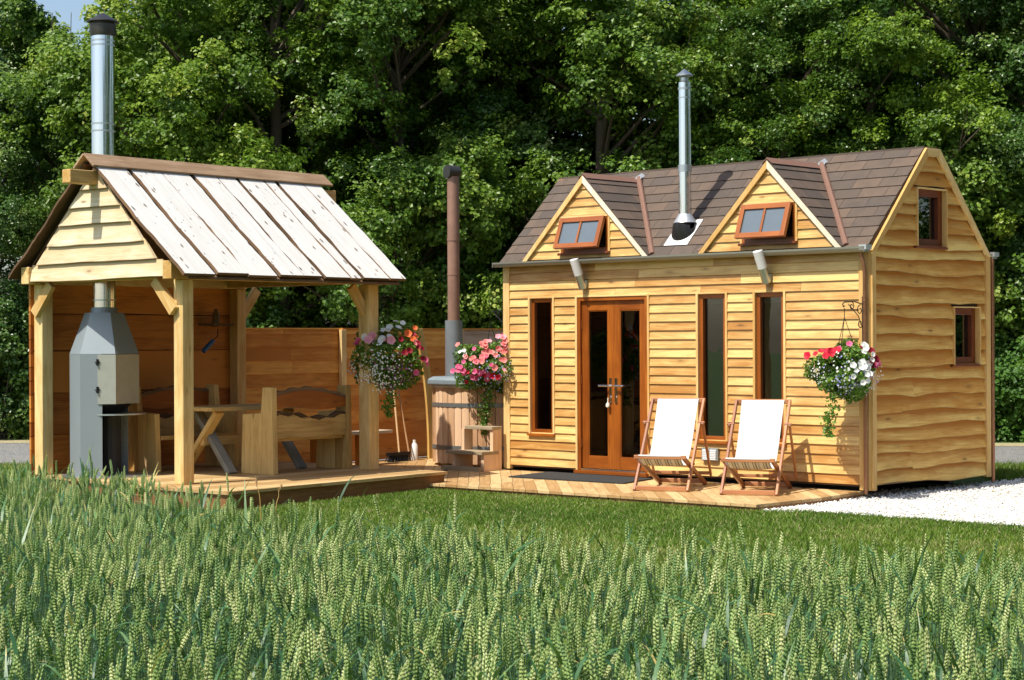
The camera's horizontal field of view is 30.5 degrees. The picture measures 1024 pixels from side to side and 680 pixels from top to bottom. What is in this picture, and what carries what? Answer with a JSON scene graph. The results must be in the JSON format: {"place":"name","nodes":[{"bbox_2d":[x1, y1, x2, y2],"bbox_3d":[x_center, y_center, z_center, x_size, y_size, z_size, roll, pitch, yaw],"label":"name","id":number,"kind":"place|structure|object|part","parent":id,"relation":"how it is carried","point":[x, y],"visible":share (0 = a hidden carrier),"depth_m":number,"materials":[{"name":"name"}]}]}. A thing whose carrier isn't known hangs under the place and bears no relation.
{"place":"outdoors","nodes":[
{"label":"outdoors","id":0,"kind":"place"},
{"bbox_2d":[212,309,219,322],"bbox_3d":[-3.590,-0.289,22.769,0.088,0.180,0.090,0,0,0],"label":"jar","id":1,"kind":"object","parent":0,"point":[215,316],"visible":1,"depth_m":22.73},
{"bbox_2d":[0,0,954,322],"label":"sky","id":2,"kind":"structure","parent":0,"point":[64,7],"materials":[{"name":"white"}]},
{"bbox_2d":[0,382,1023,679],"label":"ground","id":3,"kind":"structure","parent":0,"point":[886,486],"depth_m":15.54,"materials":[{"name":"green plant"}]},
{"bbox_2d":[0,303,28,437],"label":"shrub","id":4,"kind":"object","parent":3,"relation":"on","point":[8,349],"visible":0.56,"depth_m":32.19,"materials":[{"name":"green plant"}]},
{"bbox_2d":[0,328,28,439],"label":"shrub","id":5,"kind":"object","parent":3,"relation":"on","point":[19,431],"visible":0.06,"depth_m":32.39,"materials":[{"name":"green plant"}]},
{"bbox_2d":[0,49,68,436],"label":"hawthorn tree","id":6,"kind":"object","parent":3,"relation":"on","point":[16,298],"visible":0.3,"depth_m":32.94,"materials":[{"name":"green plant"}]},
{"bbox_2d":[0,0,77,294],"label":"broadleaf tree","id":7,"kind":"object","parent":3,"relation":"on","point":[24,24],"visible":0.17,"depth_m":36.77,"materials":[{"name":"green plant"}]},
{"bbox_2d":[16,12,63,197],"bbox_3d":[-8.824,-2.280,36.059,1.520,8.001,1.462,0,0,0],"label":"sapling","id":8,"kind":"object","parent":3,"relation":"on","point":[36,188],"visible":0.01,"depth_m":36.00,"materials":[{"name":"green plant"}]},
{"bbox_2d":[37,12,71,201],"bbox_3d":[-8.445,-2.282,36.013,1.540,8.001,1.249,0,0,-41],"label":"sapling","id":9,"kind":"object","parent":3,"relation":"on","point":[51,153],"visible":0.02,"depth_m":35.84,"materials":[{"name":"green plant"}]},
{"bbox_2d":[0,85,122,404],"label":"hawthorn tree","id":10,"kind":"object","parent":3,"relation":"on","point":[16,247],"visible":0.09,"depth_m":33.10,"materials":[{"name":"green plant"}]},
{"bbox_2d":[144,457,151,519],"bbox_3d":[-3.279,1.363,16.898,0.065,0.635,0.028,0,0,0],"label":"grass stalk","id":11,"kind":"object","parent":3,"relation":"on","point":[147,473],"depth_m":16.90,"materials":[{"name":"plant"}]},
{"bbox_2d":[0,0,342,327],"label":"maple tree","id":12,"kind":"object","parent":3,"relation":"on","point":[72,79],"visible":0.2,"depth_m":32.08,"materials":[{"name":"green plant"}]},
{"bbox_2d":[8,153,446,510],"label":"timber pavilion","id":13,"kind":"structure","parent":3,"relation":"on","point":[185,249],"depth_m":20.82,"materials":[{"name":"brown wood"}]},
{"bbox_2d":[61,13,155,478],"bbox_3d":[-4.470,-1.061,20.785,1.034,5.120,1.040,0,0,0],"label":"steel fire stove","id":14,"kind":"object","parent":13,"relation":"on","point":[104,374],"visible":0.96,"depth_m":20.65,"materials":[{"name":"grey paint"}]},
{"bbox_3d":[-4.280,0.428,20.567,0.516,0.540,0.142,0,0,-42],"label":"fire door","id":15,"kind":"part","parent":14,"relation":"part of","materials":[{"name":"grey metal"}]},
{"bbox_2d":[128,384,238,472],"bbox_3d":[-3.819,1.012,21.831,0.530,0.969,1.245,0,0,40],"label":"timber bench","id":16,"kind":"object","parent":13,"relation":"on","point":[147,432],"visible":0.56,"depth_m":21.69,"materials":[{"name":"brown wood"}]},
{"bbox_2d":[201,329,217,352],"bbox_3d":[-3.655,0.013,22.750,0.064,0.295,0.264,0,0,40],"label":"hanging brush","id":17,"kind":"object","parent":13,"relation":"hanging from","point":[207,346],"visible":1,"depth_m":22.71,"materials":[{"name":"black metal"}]},
{"bbox_2d":[194,403,306,473],"bbox_3d":[-3.074,1.129,21.563,0.782,0.763,1.550,0,0,40],"label":"timber table","id":18,"kind":"object","parent":13,"relation":"on","point":[210,437],"visible":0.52,"depth_m":21.13,"materials":[{"name":"brown wood"}]},
{"bbox_2d":[241,385,351,474],"bbox_3d":[-2.441,1.005,21.348,0.530,0.969,1.245,0,0,40],"label":"timber bench","id":19,"kind":"object","parent":13,"relation":"on","point":[267,429],"visible":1,"depth_m":21.05,"materials":[{"name":"brown wood"}]},
{"bbox_2d":[347,304,428,417],"bbox_3d":[-1.433,0.243,21.687,0.950,1.315,0.909,0,0,0],"label":"hanging basket","id":20,"kind":"object","parent":13,"relation":"hanging from","point":[390,371],"visible":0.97,"depth_m":21.48,"materials":[{"name":"green plant"}]},
{"bbox_2d":[84,0,390,171],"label":"broadleaf tree","id":21,"kind":"object","parent":3,"relation":"on","point":[146,12],"visible":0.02,"depth_m":37.95,"materials":[{"name":"green plant"}]},
{"bbox_2d":[255,476,260,515],"bbox_3d":[-2.341,1.459,17.299,0.063,0.436,0.029,0,0,0],"label":"grass stalk","id":22,"kind":"object","parent":3,"relation":"on","point":[256,481],"depth_m":17.30,"materials":[{"name":"beige plant"}]},
{"bbox_2d":[246,303,304,329],"bbox_3d":[-4.298,0.588,32.531,3.176,2.444,2.519,0,0,0],"label":"shrub","id":23,"kind":"object","parent":3,"relation":"on","point":[277,318],"visible":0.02,"depth_m":32.22,"materials":[{"name":"green plant"}]},
{"bbox_2d":[275,483,282,511],"bbox_3d":[-2.172,1.503,17.498,0.072,0.346,0.027,0,0,0],"label":"grass stalk","id":24,"kind":"object","parent":3,"relation":"on","point":[278,493],"depth_m":17.50,"materials":[{"name":"beige plant"}]},
{"bbox_2d":[82,0,495,329],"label":"maple tree","id":25,"kind":"object","parent":3,"relation":"on","point":[304,310],"visible":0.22,"depth_m":32.64,"materials":[{"name":"green plant"}]},
{"bbox_2d":[159,16,526,327],"bbox_3d":[-3.251,-4.271,38.735,8.153,12.055,7.950,0,0,-6],"label":"broadleaf tree","id":26,"kind":"object","parent":3,"relation":"on","point":[288,130],"visible":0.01,"depth_m":35.64,"materials":[{"name":"green plant"}]},
{"bbox_2d":[164,0,560,328],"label":"maple tree","id":27,"kind":"object","parent":3,"relation":"on","point":[413,190],"visible":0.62,"depth_m":32.15,"materials":[{"name":"green plant"}]},
{"bbox_2d":[264,3,658,273],"bbox_3d":[-0.659,-4.173,38.840,9.788,11.852,7.510,0,0,0],"label":"broadleaf tree","id":28,"kind":"object","parent":3,"relation":"on","point":[361,134],"visible":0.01,"depth_m":36.73,"materials":[{"name":"green plant"}]},
{"bbox_2d":[340,0,663,274],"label":"broadleaf tree","id":29,"kind":"object","parent":3,"relation":"on","point":[527,132],"visible":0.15,"depth_m":34.05,"materials":[{"name":"green plant"}]},
{"bbox_2d":[428,0,777,173],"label":"broadleaf tree","id":30,"kind":"object","parent":3,"relation":"on","point":[621,146],"visible":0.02,"depth_m":36.51,"materials":[{"name":"green plant"}]},
{"bbox_2d":[352,457,863,510],"bbox_3d":[0.736,1.629,22.117,7.971,0.069,4.132,0,0,44],"label":"patio decking","id":31,"kind":"object","parent":3,"relation":"on","point":[697,494],"visible":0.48,"depth_m":19.95,"materials":[{"name":"brown wood"}]},
{"bbox_2d":[310,429,392,464],"bbox_3d":[-2.079,1.389,23.926,0.220,0.440,1.400,0,0,40],"label":"plank seat","id":32,"kind":"object","parent":31,"relation":"on","point":[313,446],"visible":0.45,"depth_m":23.98,"materials":[{"name":"brown wood"}]},
{"bbox_2d":[246,328,502,462],"bbox_3d":[-1.298,0.723,25.704,0.105,1.768,6.400,0,0,40],"label":"board fence","id":33,"kind":"object","parent":31,"relation":"on","point":[280,360],"visible":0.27,"depth_m":24.44,"materials":[{"name":"brown wood"}]},
{"bbox_2d":[385,390,410,461],"bbox_3d":[-1.603,0.996,24.910,0.370,1.223,0.420,0,0,40],"label":"broom","id":34,"kind":"object","parent":31,"relation":"on","point":[398,456],"visible":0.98,"depth_m":24.85,"materials":[{"name":"black wood"}]},
{"bbox_2d":[397,388,410,459],"bbox_3d":[-1.458,1.037,25.111,0.023,1.127,0.386,0,0,-34],"label":"broom pole","id":35,"kind":"object","parent":31,"relation":"on","point":[403,421],"visible":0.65,"depth_m":25.09,"materials":[{"name":"brown wood"}]},
{"bbox_2d":[411,440,417,459],"bbox_3d":[-1.305,1.472,25.129,0.090,0.270,0.090,0,0,0],"label":"spray bottle","id":36,"kind":"object","parent":31,"relation":"on","point":[414,450],"visible":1,"depth_m":25.09,"materials":[{"name":"white plastic"}]},
{"bbox_2d":[416,329,432,458],"bbox_3d":[-1.161,0.726,25.508,0.194,1.760,0.266,0,0,40],"label":"leaning slab","id":37,"kind":"object","parent":31,"relation":"on","point":[426,376],"depth_m":25.49,"materials":[{"name":"brown wood"}]},
{"bbox_2d":[441,425,501,471],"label":"timber steps","id":38,"kind":"structure","parent":31,"relation":"on","point":[462,459],"depth_m":23.03,"materials":[{"name":"brown wood"}]},
{"bbox_2d":[428,165,519,466],"bbox_3d":[-0.202,-0.342,24.320,1.840,3.886,1.840,0,0,44],"label":"wooden hot tub","id":39,"kind":"object","parent":31,"relation":"on","point":[454,410],"visible":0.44,"depth_m":23.91,"materials":[{"name":"brown wood"}]},
{"bbox_2d":[508,471,652,483],"bbox_3d":[0.808,1.585,21.608,1.860,0.014,0.870,0,0,44],"label":"doormat","id":40,"kind":"object","parent":31,"relation":"on","point":[563,476],"visible":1,"depth_m":21.54,"materials":[{"name":"grey fabric"}]},
{"bbox_2d":[633,398,711,491],"bbox_3d":[1.717,1.119,20.182,0.680,0.971,1.118,0,0,18],"label":"deckchair","id":41,"kind":"object","parent":31,"relation":"on","point":[673,432],"visible":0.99,"depth_m":20.26,"materials":[{"name":"white fabric"}]},
{"bbox_2d":[719,399,797,495],"bbox_3d":[2.567,1.114,19.612,0.680,0.971,1.118,0,0,18],"label":"deckchair","id":42,"kind":"object","parent":31,"relation":"on","point":[760,423],"visible":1,"depth_m":19.69,"materials":[{"name":"white fabric"}]},
{"bbox_2d":[415,0,802,328],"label":"maple tree","id":43,"kind":"object","parent":3,"relation":"on","point":[642,44],"visible":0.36,"depth_m":32.24,"materials":[{"name":"green plant"}]},
{"bbox_2d":[521,0,882,170],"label":"maple tree","id":44,"kind":"object","parent":3,"relation":"on","point":[618,123],"visible":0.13,"depth_m":33.88,"materials":[{"name":"green plant"}]},
{"bbox_2d":[488,69,998,494],"bbox_3d":[2.450,-0.733,22.180,5.690,4.740,2.955,0,0,44],"label":"timber cabin","id":45,"kind":"object","parent":3,"relation":"on","point":[628,296],"visible":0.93,"depth_m":20.89,"materials":[{"name":"yellow wood"}]},
{"bbox_2d":[450,317,513,435],"bbox_3d":[-0.284,0.447,23.369,0.955,1.473,0.996,0,0,0],"label":"hanging basket","id":46,"kind":"object","parent":45,"relation":"hanging from","point":[489,370],"visible":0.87,"depth_m":23.15,"materials":[{"name":"pink plant"}]},
{"bbox_2d":[527,298,555,436],"bbox_3d":[0.379,0.329,22.719,0.440,1.664,0.130,0,0,44],"label":"window","id":47,"kind":"structure","parent":45,"relation":"in","point":[542,414],"depth_m":22.78,"materials":[{"name":"black glass"}]},
{"bbox_2d":[581,301,613,469],"bbox_3d":[1.006,0.529,22.116,0.507,1.975,0.117,0,0,44],"label":"door","id":48,"kind":"structure","parent":45,"relation":"in","point":[597,322],"depth_m":22.14,"materials":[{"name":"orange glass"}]},
{"bbox_2d":[613,300,644,470],"bbox_3d":[1.365,0.527,21.762,0.493,1.975,0.109,0,0,44],"label":"door","id":49,"kind":"structure","parent":45,"relation":"in","point":[629,343],"depth_m":21.81,"materials":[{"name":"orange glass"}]},
{"bbox_2d":[698,294,727,443],"bbox_3d":[2.247,0.319,20.919,0.450,1.664,0.130,0,0,44],"label":"window","id":50,"kind":"structure","parent":45,"relation":"in","point":[705,299],"depth_m":21.02,"materials":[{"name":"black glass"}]},
{"bbox_2d":[757,292,786,446],"bbox_3d":[2.814,0.316,20.370,0.445,1.664,0.130,0,0,44],"label":"window","id":51,"kind":"structure","parent":45,"relation":"in","point":[770,297],"depth_m":20.47,"materials":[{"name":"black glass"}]},
{"bbox_2d":[802,308,883,437],"bbox_3d":[3.382,0.337,19.233,0.822,1.332,0.835,0,0,0],"label":"hanging basket","id":52,"kind":"object","parent":45,"relation":"hanging from","point":[848,379],"visible":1,"depth_m":19.07,"materials":[{"name":"green plant"}]},
{"bbox_2d":[913,189,947,249],"bbox_3d":[4.501,-1.308,20.359,0.135,0.642,0.645,0,0,44],"label":"gable window","id":53,"kind":"structure","parent":45,"relation":"in","point":[930,201],"depth_m":20.46,"materials":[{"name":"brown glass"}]},
{"bbox_2d":[950,308,980,366],"bbox_3d":[5.004,-0.030,20.877,0.135,0.652,0.600,0,0,44],"label":"gable window","id":54,"kind":"structure","parent":45,"relation":"in","point":[964,317],"depth_m":20.97,"materials":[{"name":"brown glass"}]},
{"bbox_2d":[584,0,915,172],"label":"broadleaf tree","id":55,"kind":"object","parent":3,"relation":"on","point":[676,5],"depth_m":35.73,"materials":[{"name":"green plant"}]},
{"bbox_2d":[658,0,937,168],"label":"hawthorn tree","id":56,"kind":"object","parent":3,"relation":"on","point":[756,18],"visible":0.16,"depth_m":31.80,"materials":[{"name":"green plant"}]},
{"bbox_2d":[701,5,1023,328],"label":"maple tree","id":57,"kind":"object","parent":3,"relation":"on","point":[942,108],"visible":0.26,"depth_m":31.09,"materials":[{"name":"green plant"}]},
{"bbox_2d":[763,476,1023,525],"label":"gravel path","id":58,"kind":"structure","parent":3,"relation":"on","point":[909,499],"depth_m":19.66,"materials":[{"name":"white gravel"}]},
{"bbox_2d":[766,1,1022,127],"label":"broadleaf tree","id":59,"kind":"object","parent":3,"relation":"on","point":[930,80],"depth_m":35.67,"materials":[{"name":"green plant"}]},
{"bbox_2d":[804,0,1023,350],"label":"maple tree","id":60,"kind":"object","parent":3,"relation":"on","point":[983,182],"visible":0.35,"depth_m":31.05,"materials":[{"name":"green plant"}]},
{"bbox_2d":[879,0,1023,418],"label":"broadleaf tree","id":61,"kind":"object","parent":3,"relation":"on","point":[932,6],"depth_m":35.65,"materials":[{"name":"green plant"}]},
{"bbox_2d":[901,0,1023,430],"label":"hawthorn tree","id":62,"kind":"object","parent":3,"relation":"on","point":[1015,128],"visible":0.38,"depth_m":31.74,"materials":[{"name":"green plant"}]},
{"bbox_2d":[995,342,1023,441],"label":"shrub","id":63,"kind":"object","parent":3,"relation":"on","point":[1006,417],"visible":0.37,"depth_m":30.01,"materials":[{"name":"green plant"}]},
{"bbox_2d":[995,313,1023,422],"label":"shrub","id":64,"kind":"object","parent":3,"relation":"on","point":[1007,355],"visible":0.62,"depth_m":30.77,"materials":[{"name":"green plant"}]},
{"bbox_2d":[995,279,1023,408],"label":"shrub","id":65,"kind":"object","parent":3,"relation":"on","point":[1006,341],"visible":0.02,"depth_m":31.40,"materials":[{"name":"green plant"}]},
{"bbox_2d":[0,443,1023,464],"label":"road","id":66,"kind":"structure","parent":0,"point":[16,452],"depth_m":27.67,"materials":[{"name":"grey asphalt"}]},
{"bbox_2d":[0,440,1023,445],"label":"verge","id":67,"kind":"structure","parent":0,"point":[27,441],"depth_m":30.38,"materials":[{"name":"plant"}]}
]}

